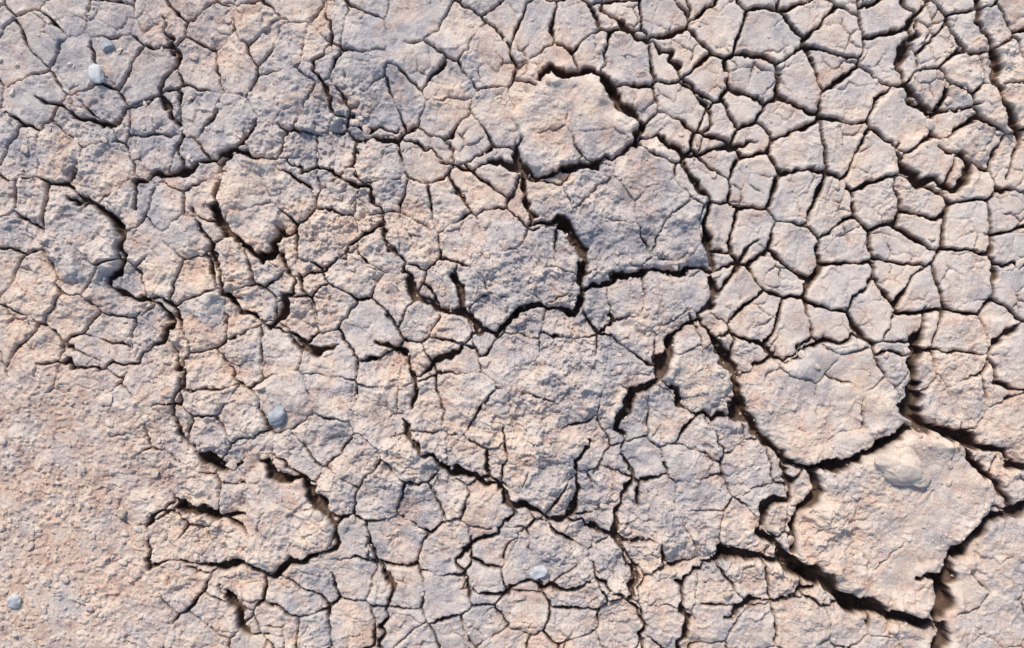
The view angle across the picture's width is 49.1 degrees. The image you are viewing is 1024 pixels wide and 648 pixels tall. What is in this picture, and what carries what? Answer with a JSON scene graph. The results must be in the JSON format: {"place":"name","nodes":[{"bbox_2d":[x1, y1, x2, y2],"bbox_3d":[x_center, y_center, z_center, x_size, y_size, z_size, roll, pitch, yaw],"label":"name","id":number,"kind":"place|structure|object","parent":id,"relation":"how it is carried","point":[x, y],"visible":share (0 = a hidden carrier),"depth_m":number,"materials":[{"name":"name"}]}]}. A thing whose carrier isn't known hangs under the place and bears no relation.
{"place":"outdoors","nodes":[
{"label":"outdoors","id":0,"kind":"place"},
{"bbox_2d":[0,0,1023,647],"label":"cracked mud ground","id":1,"kind":"structure","parent":0,"point":[898,288],"depth_m":1.76,"materials":[{"name":"beige soil"}]},
{"bbox_2d":[7,593,20,608],"bbox_3d":[-0.780,0.434,1.754,0.022,0.017,0.024,0,90,0],"label":"pebble","id":2,"kind":"object","parent":1,"relation":"on","point":[13,600],"visible":1,"depth_m":1.75,"materials":[{"name":"stone"}]},
{"bbox_2d":[87,63,103,83],"bbox_3d":[-0.653,-0.393,1.758,0.027,0.020,0.033,0,90,0],"label":"pebble","id":3,"kind":"object","parent":1,"relation":"on","point":[95,73],"visible":1,"depth_m":1.75,"materials":[{"name":"stone"}]},
{"bbox_2d":[101,40,113,51],"bbox_3d":[-0.634,-0.436,1.757,0.022,0.015,0.018,0,90,0],"label":"pebble","id":4,"kind":"object","parent":1,"relation":"on","point":[107,45],"visible":1,"depth_m":1.75,"materials":[{"name":"grey stone"}]},
{"bbox_2d":[116,506,125,518],"bbox_3d":[-0.613,0.297,1.759,0.018,0.014,0.018,44,90,0],"label":"pebble","id":5,"kind":"object","parent":1,"relation":"on","point":[121,512],"visible":1,"depth_m":1.75,"materials":[{"name":"beige stone"}]},
{"bbox_2d":[151,468,158,477],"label":"pebble","id":6,"kind":"object","parent":1,"relation":"on","point":[154,472],"visible":1,"depth_m":1.76,"materials":[{"name":"beige stone"}]},
{"bbox_2d":[267,406,284,425],"bbox_3d":[-0.370,0.144,1.757,0.029,0.022,0.033,0,90,0],"label":"pebble","id":7,"kind":"object","parent":1,"relation":"on","point":[276,415],"visible":1,"depth_m":1.75,"materials":[{"name":"grey stone"}]},
{"bbox_2d":[0,0,1023,647],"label":"soil crumbs","id":8,"kind":"object","parent":1,"relation":"on","point":[232,464],"visible":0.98,"depth_m":1.76,"materials":[{"name":"beige soil"}]},
{"bbox_2d":[529,565,547,579],"bbox_3d":[0.041,0.389,1.760,0.030,0.016,0.020,-21,90,0],"label":"pebble","id":9,"kind":"object","parent":1,"relation":"on","point":[538,572],"visible":1,"depth_m":1.75,"materials":[{"name":"stone"}]},
{"bbox_2d":[722,591,732,599],"bbox_3d":[0.337,0.423,1.752,0.013,0.012,0.014,32,90,0],"label":"pebble","id":10,"kind":"object","parent":1,"relation":"on","point":[726,594],"visible":1,"depth_m":1.75,"materials":[{"name":"beige stone"}]},
{"bbox_2d":[874,447,931,487],"bbox_3d":[0.604,0.225,1.732,0.066,0.045,0.085,-33,90,0],"label":"mud clod","id":11,"kind":"object","parent":1,"relation":"on","point":[902,467],"visible":1,"depth_m":1.72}
]}

